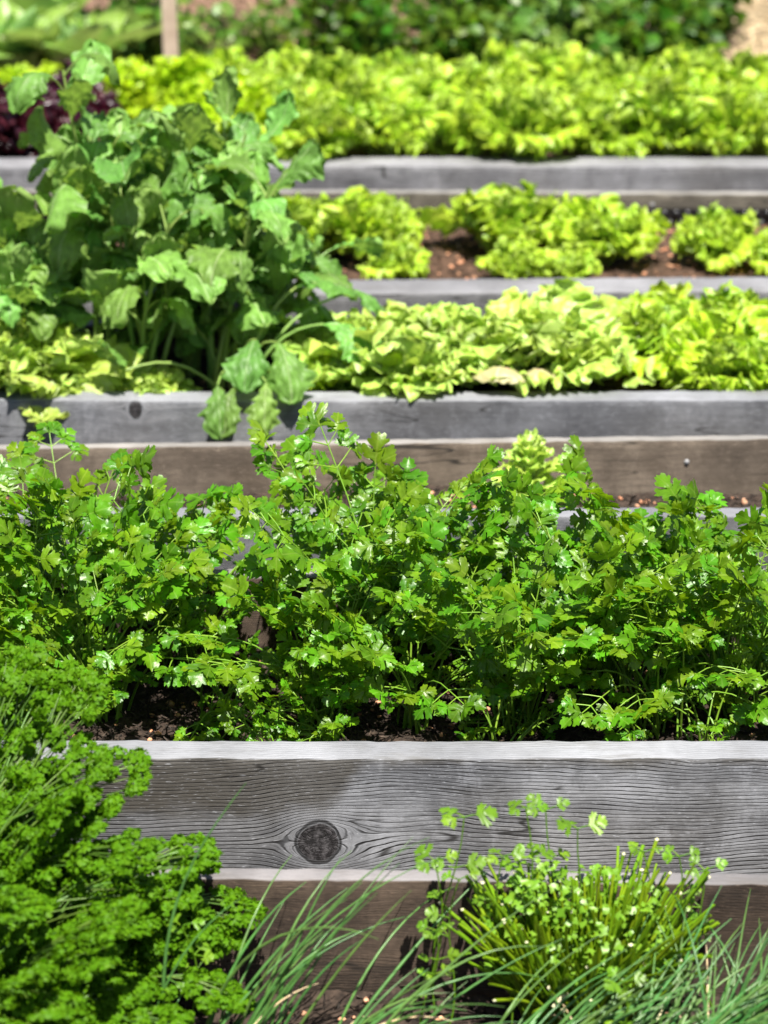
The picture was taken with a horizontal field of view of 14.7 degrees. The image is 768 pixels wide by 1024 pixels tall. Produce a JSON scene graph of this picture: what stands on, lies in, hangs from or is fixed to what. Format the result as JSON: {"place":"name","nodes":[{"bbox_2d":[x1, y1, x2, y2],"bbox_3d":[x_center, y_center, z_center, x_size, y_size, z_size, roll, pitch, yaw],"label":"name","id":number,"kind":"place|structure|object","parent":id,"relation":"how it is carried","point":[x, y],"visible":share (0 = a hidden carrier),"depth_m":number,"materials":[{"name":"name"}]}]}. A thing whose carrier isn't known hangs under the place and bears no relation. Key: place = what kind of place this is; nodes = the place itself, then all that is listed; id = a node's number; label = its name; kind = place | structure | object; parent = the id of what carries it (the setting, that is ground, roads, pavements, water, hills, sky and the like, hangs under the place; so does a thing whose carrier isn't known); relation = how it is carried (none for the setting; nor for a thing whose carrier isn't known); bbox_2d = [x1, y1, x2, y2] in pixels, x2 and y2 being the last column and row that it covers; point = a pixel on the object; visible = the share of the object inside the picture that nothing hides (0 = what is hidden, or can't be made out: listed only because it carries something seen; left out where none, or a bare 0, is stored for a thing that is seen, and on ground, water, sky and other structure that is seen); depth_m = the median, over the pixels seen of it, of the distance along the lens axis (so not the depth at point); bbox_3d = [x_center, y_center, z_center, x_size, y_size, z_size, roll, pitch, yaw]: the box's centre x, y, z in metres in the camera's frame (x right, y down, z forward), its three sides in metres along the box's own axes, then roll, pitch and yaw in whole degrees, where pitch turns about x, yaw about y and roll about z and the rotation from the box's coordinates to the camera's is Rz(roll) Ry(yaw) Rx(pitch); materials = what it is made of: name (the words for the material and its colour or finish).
{"place":"outdoors","nodes":[
{"label":"outdoors","id":0,"kind":"place"},
{"bbox_2d":[83,0,429,62],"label":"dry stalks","id":1,"kind":"object","parent":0,"point":[194,4],"visible":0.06,"depth_m":11.80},
{"bbox_2d":[33,0,767,70],"bbox_3d":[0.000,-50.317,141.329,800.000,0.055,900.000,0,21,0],"label":"ground","id":2,"kind":"structure","parent":0,"point":[738,31],"depth_m":11.91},
{"bbox_2d":[0,0,117,69],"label":"cabbage plant","id":3,"kind":"object","parent":2,"relation":"on","point":[13,53],"visible":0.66,"depth_m":10.01,"materials":[{"name":"green plant"}]},
{"bbox_2d":[0,10,158,68],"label":"cabbage plant","id":4,"kind":"object","parent":2,"relation":"on","point":[105,28],"visible":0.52,"depth_m":9.95,"materials":[{"name":"green plant"}]},
{"bbox_2d":[35,2,192,69],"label":"cabbage plant","id":5,"kind":"object","parent":2,"relation":"on","point":[134,18],"visible":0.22,"depth_m":10.22,"materials":[{"name":"green plant"}]},
{"bbox_2d":[76,0,189,66],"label":"shrub","id":6,"kind":"object","parent":2,"relation":"on","point":[151,47],"visible":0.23,"depth_m":10.37,"materials":[{"name":"green plant"}]},
{"bbox_2d":[177,0,250,56],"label":"shrub","id":7,"kind":"object","parent":2,"relation":"on","point":[198,37],"visible":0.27,"depth_m":10.64,"materials":[{"name":"green plant"}]},
{"bbox_2d":[203,0,311,62],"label":"shrub","id":8,"kind":"object","parent":2,"relation":"on","point":[264,39],"visible":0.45,"depth_m":10.92,"materials":[{"name":"green plant"}]},
{"bbox_2d":[275,0,415,59],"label":"shrub","id":9,"kind":"object","parent":2,"relation":"on","point":[331,24],"visible":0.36,"depth_m":10.26,"materials":[{"name":"green plant"}]},
{"bbox_2d":[0,321,767,444],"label":"raised bed","id":10,"kind":"object","parent":2,"relation":"on","point":[122,417],"visible":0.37,"depth_m":6.46,"materials":[{"name":"grey wood"}]},
{"bbox_2d":[153,348,678,391],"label":"soil","id":11,"kind":"structure","parent":10,"relation":"in","point":[607,383],"depth_m":6.73,"materials":[{"name":"brown soil"}]},
{"bbox_2d":[0,217,94,341],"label":"radish plant","id":12,"kind":"object","parent":11,"relation":"on","point":[27,276],"visible":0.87,"depth_m":6.54,"materials":[{"name":"green plant"}]},
{"bbox_2d":[0,168,94,331],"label":"radish plant","id":13,"kind":"object","parent":11,"relation":"on","point":[20,215],"visible":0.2,"depth_m":6.55,"materials":[{"name":"green plant"}]},
{"bbox_2d":[0,310,142,427],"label":"lettuce","id":14,"kind":"object","parent":11,"relation":"on","point":[28,360],"visible":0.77,"depth_m":6.49,"materials":[{"name":"green plant"}]},
{"bbox_2d":[4,38,185,340],"bbox_3d":[-0.650,-0.641,6.608,0.351,0.785,0.397,19,28,41],"label":"radish plant","id":15,"kind":"object","parent":11,"relation":"on","point":[92,62],"visible":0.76,"depth_m":6.51,"materials":[{"name":"green plant"}]},
{"bbox_2d":[27,105,260,371],"bbox_3d":[-0.495,-0.549,6.555,0.472,0.670,0.483,-12,24,-29],"label":"radish plant","id":16,"kind":"object","parent":11,"relation":"on","point":[160,260],"visible":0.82,"depth_m":6.49,"materials":[{"name":"green plant"}]},
{"bbox_2d":[113,361,201,395],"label":"lettuce","id":17,"kind":"object","parent":11,"relation":"on","point":[163,378],"visible":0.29,"depth_m":6.57,"materials":[{"name":"green plant"}]},
{"bbox_2d":[118,65,298,376],"bbox_3d":[-0.401,-0.640,6.743,0.424,0.703,0.412,0,21,0],"label":"radish plant","id":18,"kind":"object","parent":11,"relation":"on","point":[281,114],"visible":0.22,"depth_m":6.70,"materials":[{"name":"green plant"}]},
{"bbox_2d":[136,102,325,391],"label":"radish plant","id":19,"kind":"object","parent":11,"relation":"on","point":[208,258],"visible":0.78,"depth_m":6.54,"materials":[{"name":"green plant"}]},
{"bbox_2d":[88,280,386,439],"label":"radish plant","id":20,"kind":"object","parent":11,"relation":"on","point":[289,378],"visible":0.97,"depth_m":6.42,"materials":[{"name":"green plant"}]},
{"bbox_2d":[125,181,385,363],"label":"radish plant","id":21,"kind":"object","parent":11,"relation":"on","point":[324,267],"visible":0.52,"depth_m":6.67,"materials":[{"name":"green plant"}]},
{"bbox_2d":[265,310,349,369],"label":"lettuce","id":22,"kind":"object","parent":11,"relation":"on","point":[293,343],"visible":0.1,"depth_m":6.73,"materials":[{"name":"green plant"}]},
{"bbox_2d":[303,299,504,401],"bbox_3d":[0.066,-0.356,6.629,0.492,0.206,0.461,11,23,27],"label":"lettuce","id":23,"kind":"object","parent":11,"relation":"on","point":[411,356],"visible":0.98,"depth_m":6.51,"materials":[{"name":"green plant"}]},
{"bbox_2d":[431,279,640,395],"bbox_3d":[0.338,-0.377,6.652,0.469,0.235,0.513,5,21,14],"label":"lettuce","id":24,"kind":"object","parent":11,"relation":"on","point":[560,334],"visible":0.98,"depth_m":6.55,"materials":[{"name":"green plant"}]},
{"bbox_2d":[614,279,715,386],"bbox_3d":[0.628,-0.406,6.813,0.371,0.186,0.490,0,21,0],"label":"lettuce","id":25,"kind":"object","parent":11,"relation":"on","point":[655,313],"visible":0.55,"depth_m":6.74,"materials":[{"name":"green plant"}]},
{"bbox_2d":[652,300,767,391],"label":"lettuce","id":26,"kind":"object","parent":11,"relation":"on","point":[735,351],"visible":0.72,"depth_m":6.61,"materials":[{"name":"green plant"}]},
{"bbox_2d":[694,280,767,313],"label":"lettuce","id":27,"kind":"object","parent":11,"relation":"on","point":[723,300],"visible":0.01,"depth_m":6.92,"materials":[{"name":"green plant"}]},
{"bbox_2d":[0,435,767,568],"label":"raised bed","id":28,"kind":"object","parent":2,"relation":"on","point":[622,465],"visible":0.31,"depth_m":6.19,"materials":[{"name":"brown wood"}]},
{"bbox_2d":[0,484,761,507],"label":"soil","id":29,"kind":"structure","parent":28,"relation":"in","point":[746,495],"depth_m":6.14,"materials":[{"name":"brown soil"}]},
{"bbox_2d":[484,428,563,503],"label":"bolting lettuce","id":30,"kind":"object","parent":29,"relation":"on","point":[529,452],"visible":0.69,"depth_m":6.02,"materials":[{"name":"green plant"}]},
{"bbox_2d":[0,157,767,191],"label":"raised bed","id":31,"kind":"object","parent":2,"relation":"on","point":[744,174],"visible":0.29,"depth_m":8.41,"materials":[{"name":"grey wood"}]},
{"bbox_2d":[5,113,767,157],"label":"soil","id":32,"kind":"structure","parent":31,"relation":"in","point":[565,152],"depth_m":8.79,"materials":[{"name":"brown soil"}]},
{"bbox_2d":[0,89,94,157],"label":"lettuce","id":33,"kind":"object","parent":32,"relation":"on","point":[56,118],"visible":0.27,"depth_m":8.60,"materials":[{"name":"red plant"}]},
{"bbox_2d":[46,59,122,117],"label":"lettuce","id":34,"kind":"object","parent":32,"relation":"on","point":[107,102],"visible":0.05,"depth_m":8.99,"materials":[{"name":"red plant"}]},
{"bbox_2d":[62,56,149,109],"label":"lettuce","id":35,"kind":"object","parent":32,"relation":"on","point":[129,75],"visible":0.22,"depth_m":9.15,"materials":[{"name":"green plant"}]},
{"bbox_2d":[116,52,217,116],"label":"lettuce","id":36,"kind":"object","parent":32,"relation":"on","point":[165,73],"visible":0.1,"depth_m":9.08,"materials":[{"name":"green plant"}]},
{"bbox_2d":[133,72,251,110],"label":"lettuce","id":37,"kind":"object","parent":32,"relation":"on","point":[184,92],"visible":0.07,"depth_m":8.91,"materials":[{"name":"green plant"}]},
{"bbox_2d":[189,46,281,76],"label":"lettuce","id":38,"kind":"object","parent":32,"relation":"on","point":[221,58],"visible":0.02,"depth_m":9.19,"materials":[{"name":"green plant"}]},
{"bbox_2d":[188,79,295,150],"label":"lettuce","id":39,"kind":"object","parent":32,"relation":"on","point":[256,101],"visible":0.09,"depth_m":8.61,"materials":[{"name":"green plant"}]},
{"bbox_2d":[244,63,332,104],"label":"lettuce","id":40,"kind":"object","parent":32,"relation":"on","point":[277,82],"visible":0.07,"depth_m":8.93,"materials":[{"name":"green plant"}]},
{"bbox_2d":[254,92,372,161],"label":"lettuce","id":41,"kind":"object","parent":32,"relation":"on","point":[327,127],"visible":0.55,"depth_m":8.46,"materials":[{"name":"green plant"}]},
{"bbox_2d":[272,42,369,84],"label":"lettuce","id":42,"kind":"object","parent":32,"relation":"on","point":[317,66],"visible":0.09,"depth_m":9.11,"materials":[{"name":"green plant"}]},
{"bbox_2d":[307,61,413,101],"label":"lettuce","id":43,"kind":"object","parent":32,"relation":"on","point":[365,71],"visible":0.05,"depth_m":8.97,"materials":[{"name":"green plant"}]},
{"bbox_2d":[331,47,442,82],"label":"lettuce","id":44,"kind":"object","parent":32,"relation":"on","point":[389,60],"visible":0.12,"depth_m":9.17,"materials":[{"name":"green plant"}]},
{"bbox_2d":[329,77,448,157],"bbox_3d":[0.020,-1.133,8.636,0.411,0.256,0.384,9,16,12],"label":"lettuce","id":45,"kind":"object","parent":32,"relation":"on","point":[392,130],"visible":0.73,"depth_m":8.53,"materials":[{"name":"green plant"}]},
{"bbox_2d":[373,62,468,105],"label":"lettuce","id":46,"kind":"object","parent":32,"relation":"on","point":[424,84],"visible":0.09,"depth_m":8.90,"materials":[{"name":"green plant"}]},
{"bbox_2d":[393,90,500,157],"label":"lettuce","id":47,"kind":"object","parent":32,"relation":"on","point":[447,115],"visible":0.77,"depth_m":8.55,"materials":[{"name":"green plant"}]},
{"bbox_2d":[443,51,571,99],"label":"lettuce","id":48,"kind":"object","parent":32,"relation":"on","point":[517,76],"visible":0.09,"depth_m":8.93,"materials":[{"name":"green plant"}]},
{"bbox_2d":[463,80,587,162],"bbox_3d":[0.407,-1.119,8.546,0.359,0.252,0.428,3,21,8],"label":"lettuce","id":49,"kind":"object","parent":32,"relation":"on","point":[510,124],"visible":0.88,"depth_m":8.45,"materials":[{"name":"green plant"}]},
{"bbox_2d":[483,38,603,80],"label":"lettuce","id":50,"kind":"object","parent":32,"relation":"on","point":[570,55],"visible":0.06,"depth_m":9.09,"materials":[{"name":"green plant"}]},
{"bbox_2d":[543,84,663,157],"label":"lettuce","id":51,"kind":"object","parent":32,"relation":"on","point":[606,133],"visible":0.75,"depth_m":8.54,"materials":[{"name":"green plant"}]},
{"bbox_2d":[585,46,708,94],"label":"lettuce","id":52,"kind":"object","parent":32,"relation":"on","point":[676,60],"visible":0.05,"depth_m":8.94,"materials":[{"name":"green plant"}]},
{"bbox_2d":[605,70,742,157],"bbox_3d":[0.848,-1.161,8.662,0.421,0.293,0.384,8,22,20],"label":"lettuce","id":53,"kind":"object","parent":32,"relation":"on","point":[660,100],"visible":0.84,"depth_m":8.53,"materials":[{"name":"green plant"}]},
{"bbox_2d":[633,42,758,80],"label":"lettuce","id":54,"kind":"object","parent":32,"relation":"on","point":[707,61],"visible":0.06,"depth_m":9.12,"materials":[{"name":"green plant"}]},
{"bbox_2d":[684,79,767,157],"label":"lettuce","id":55,"kind":"object","parent":32,"relation":"on","point":[745,116],"visible":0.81,"depth_m":8.55,"materials":[{"name":"green plant"}]},
{"bbox_2d":[2,568,767,873],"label":"raised bed","id":56,"kind":"object","parent":2,"relation":"on","point":[370,805],"visible":0.37,"depth_m":4.79,"materials":[{"name":"grey wood"}]},
{"bbox_2d":[0,642,767,741],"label":"soil","id":57,"kind":"structure","parent":56,"relation":"in","point":[568,736],"depth_m":5.23,"materials":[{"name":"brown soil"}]},
{"bbox_2d":[0,421,184,669],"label":"parsley plant","id":58,"kind":"object","parent":57,"relation":"on","point":[122,462],"visible":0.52,"depth_m":5.20,"materials":[{"name":"green plant"}]},
{"bbox_2d":[0,456,209,722],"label":"parsley plant","id":59,"kind":"object","parent":57,"relation":"on","point":[149,651],"visible":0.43,"depth_m":5.18,"materials":[{"name":"green plant"}]},
{"bbox_2d":[0,475,240,725],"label":"parsley plant","id":60,"kind":"object","parent":57,"relation":"on","point":[183,590],"visible":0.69,"depth_m":5.11,"materials":[{"name":"green plant"}]},
{"bbox_2d":[70,482,324,667],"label":"parsley plant","id":61,"kind":"object","parent":57,"relation":"on","point":[221,518],"visible":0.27,"depth_m":5.35,"materials":[{"name":"green plant"}]},
{"bbox_2d":[130,630,275,741],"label":"parsley plant","id":62,"kind":"object","parent":57,"relation":"on","point":[179,733],"visible":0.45,"depth_m":5.18,"materials":[{"name":"green plant"}]},
{"bbox_2d":[199,685,361,741],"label":"parsley plant","id":63,"kind":"object","parent":57,"relation":"on","point":[226,718],"visible":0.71,"depth_m":5.03,"materials":[{"name":"green plant"}]},
{"bbox_2d":[246,655,375,741],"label":"parsley plant","id":64,"kind":"object","parent":57,"relation":"on","point":[323,728],"visible":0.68,"depth_m":5.05,"materials":[{"name":"green plant"}]},
{"bbox_2d":[160,480,497,727],"bbox_3d":[-0.090,0.191,5.112,0.433,0.417,0.582,16,26,36],"label":"parsley plant","id":65,"kind":"object","parent":57,"relation":"on","point":[327,656],"visible":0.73,"depth_m":5.09,"materials":[{"name":"green plant"}]},
{"bbox_2d":[229,401,587,688],"bbox_3d":[-0.038,0.062,5.325,0.642,0.511,0.510,-16,26,-37],"label":"parsley plant","id":66,"kind":"object","parent":57,"relation":"on","point":[291,556],"visible":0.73,"depth_m":5.25,"materials":[{"name":"green plant"}]},
{"bbox_2d":[302,516,561,733],"bbox_3d":[0.072,0.228,5.110,0.416,0.345,0.521,13,24,31],"label":"parsley plant","id":67,"kind":"object","parent":57,"relation":"on","point":[424,698],"visible":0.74,"depth_m":5.08,"materials":[{"name":"green plant"}]},
{"bbox_2d":[348,471,700,735],"bbox_3d":[0.207,0.198,5.113,0.517,0.402,0.586,-14,25,-33],"label":"parsley plant","id":68,"kind":"object","parent":57,"relation":"on","point":[506,613],"visible":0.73,"depth_m":4.99,"materials":[{"name":"green plant"}]},
{"bbox_2d":[454,654,599,741],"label":"parsley plant","id":69,"kind":"object","parent":57,"relation":"on","point":[523,730],"visible":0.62,"depth_m":5.09,"materials":[{"name":"green plant"}]},
{"bbox_2d":[454,435,741,692],"bbox_3d":[0.390,0.128,5.236,0.537,0.423,0.543,0,21,0],"label":"parsley plant","id":70,"kind":"object","parent":57,"relation":"on","point":[597,506],"visible":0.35,"depth_m":5.18,"materials":[{"name":"green plant"}]},
{"bbox_2d":[515,519,767,741],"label":"parsley plant","id":71,"kind":"object","parent":57,"relation":"on","point":[609,718],"visible":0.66,"depth_m":4.99,"materials":[{"name":"green plant"}]},
{"bbox_2d":[547,473,767,724],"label":"parsley plant","id":72,"kind":"object","parent":57,"relation":"on","point":[752,529],"visible":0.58,"depth_m":5.06,"materials":[{"name":"green plant"}]},
{"bbox_2d":[642,645,765,740],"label":"parsley plant","id":73,"kind":"object","parent":57,"relation":"on","point":[698,727],"visible":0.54,"depth_m":5.08,"materials":[{"name":"green plant"}]},
{"bbox_2d":[656,479,767,674],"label":"parsley plant","id":74,"kind":"object","parent":57,"relation":"on","point":[719,543],"visible":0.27,"depth_m":5.26,"materials":[{"name":"green plant"}]},
{"bbox_2d":[14,189,767,320],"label":"raised bed","id":75,"kind":"object","parent":2,"relation":"on","point":[479,293],"visible":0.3,"depth_m":7.30,"materials":[{"name":"grey wood"}]},
{"bbox_2d":[116,224,767,279],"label":"soil","id":76,"kind":"structure","parent":75,"relation":"in","point":[442,269],"depth_m":7.75,"materials":[{"name":"brown soil"}]},
{"bbox_2d":[264,191,338,259],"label":"lettuce","id":77,"kind":"object","parent":76,"relation":"on","point":[304,212],"visible":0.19,"depth_m":7.77,"materials":[{"name":"green plant"}]},
{"bbox_2d":[308,185,425,263],"bbox_3d":[-0.040,-0.747,7.764,0.311,0.215,0.315,7,22,17],"label":"lettuce","id":78,"kind":"object","parent":76,"relation":"on","point":[352,213],"visible":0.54,"depth_m":7.68,"materials":[{"name":"green plant"}]},
{"bbox_2d":[356,235,431,279],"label":"lettuce","id":79,"kind":"object","parent":76,"relation":"on","point":[402,259],"visible":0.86,"depth_m":7.56,"materials":[{"name":"green plant"}]},
{"bbox_2d":[416,180,565,251],"bbox_3d":[0.306,-0.774,7.819,0.417,0.220,0.351,13,24,31],"label":"lettuce","id":80,"kind":"object","parent":76,"relation":"on","point":[489,216],"visible":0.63,"depth_m":7.75,"materials":[{"name":"green plant"}]},
{"bbox_2d":[475,234,562,278],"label":"lettuce","id":81,"kind":"object","parent":76,"relation":"on","point":[511,259],"visible":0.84,"depth_m":7.55,"materials":[{"name":"green plant"}]},
{"bbox_2d":[537,241,601,278],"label":"lettuce","id":82,"kind":"object","parent":76,"relation":"on","point":[575,260],"visible":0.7,"depth_m":7.56,"materials":[{"name":"green plant"}]},
{"bbox_2d":[546,192,670,264],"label":"lettuce","id":83,"kind":"object","parent":76,"relation":"on","point":[606,229],"visible":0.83,"depth_m":7.72,"materials":[{"name":"green plant"}]},
{"bbox_2d":[670,200,761,273],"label":"lettuce","id":84,"kind":"object","parent":76,"relation":"on","point":[718,239],"visible":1,"depth_m":7.67,"materials":[{"name":"green plant"}]},
{"bbox_2d":[62,868,767,997],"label":"raised bed","id":85,"kind":"object","parent":2,"relation":"on","point":[731,899],"visible":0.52,"depth_m":4.38,"materials":[{"name":"brown wood"}]},
{"bbox_2d":[148,986,767,1023],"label":"soil","id":86,"kind":"structure","parent":85,"relation":"in","point":[333,998],"depth_m":4.36,"materials":[{"name":"brown soil"}]},
{"bbox_2d":[0,852,163,1023],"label":"curly parsley plant","id":87,"kind":"object","parent":86,"relation":"on","point":[38,974],"visible":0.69,"depth_m":4.01,"materials":[{"name":"green plant"}]},
{"bbox_2d":[0,640,166,927],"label":"curly parsley plant","id":88,"kind":"object","parent":86,"relation":"on","point":[37,809],"visible":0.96,"depth_m":4.26,"materials":[{"name":"green plant"}]},
{"bbox_2d":[0,939,194,1023],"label":"curly parsley plant","id":89,"kind":"object","parent":86,"relation":"on","point":[121,1000],"visible":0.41,"depth_m":4.06,"materials":[{"name":"green plant"}]},
{"bbox_2d":[0,831,268,1023],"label":"curly parsley plant","id":90,"kind":"object","parent":86,"relation":"on","point":[148,930],"visible":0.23,"depth_m":4.23,"materials":[{"name":"green plant"}]},
{"bbox_2d":[156,837,440,1023],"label":"chive plant","id":91,"kind":"object","parent":86,"relation":"on","point":[263,1006],"visible":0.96,"depth_m":4.17,"materials":[{"name":"plant"}]},
{"bbox_2d":[338,872,561,1023],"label":"chive plant","id":92,"kind":"object","parent":86,"relation":"on","point":[379,1016],"visible":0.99,"depth_m":4.13,"materials":[{"name":"plant"}]},
{"bbox_2d":[431,802,497,1015],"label":"seedling","id":93,"kind":"object","parent":86,"relation":"on","point":[482,813],"visible":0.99,"depth_m":4.24,"materials":[{"name":"green plant"}]},
{"bbox_2d":[438,838,719,1023],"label":"cut chive clump","id":94,"kind":"object","parent":86,"relation":"on","point":[627,911],"visible":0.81,"depth_m":4.25,"materials":[{"name":"green plant"}]},
{"bbox_2d":[498,929,710,1023],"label":"chive plant","id":95,"kind":"object","parent":86,"relation":"on","point":[536,1015],"visible":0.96,"depth_m":4.11,"materials":[{"name":"plant"}]},
{"bbox_2d":[536,908,767,1023],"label":"chive plant","id":96,"kind":"object","parent":86,"relation":"on","point":[722,1016],"visible":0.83,"depth_m":4.14,"materials":[{"name":"plant"}]},
{"bbox_2d":[640,885,767,1023],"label":"chive plant","id":97,"kind":"object","parent":86,"relation":"on","point":[744,1015],"visible":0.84,"depth_m":4.17,"materials":[{"name":"plant"}]},
{"bbox_2d":[351,0,532,63],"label":"shrub","id":98,"kind":"object","parent":2,"relation":"on","point":[450,30],"visible":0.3,"depth_m":10.13,"materials":[{"name":"green plant"}]},
{"bbox_2d":[490,0,634,62],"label":"shrub","id":99,"kind":"object","parent":2,"relation":"on","point":[548,29],"visible":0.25,"depth_m":10.08,"materials":[{"name":"green plant"}]},
{"bbox_2d":[587,0,728,66],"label":"shrub","id":100,"kind":"object","parent":2,"relation":"on","point":[643,42],"visible":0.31,"depth_m":10.09,"materials":[{"name":"green plant"}]},
{"bbox_2d":[711,0,767,61],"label":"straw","id":101,"kind":"object","parent":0,"point":[751,39],"visible":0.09,"depth_m":11.53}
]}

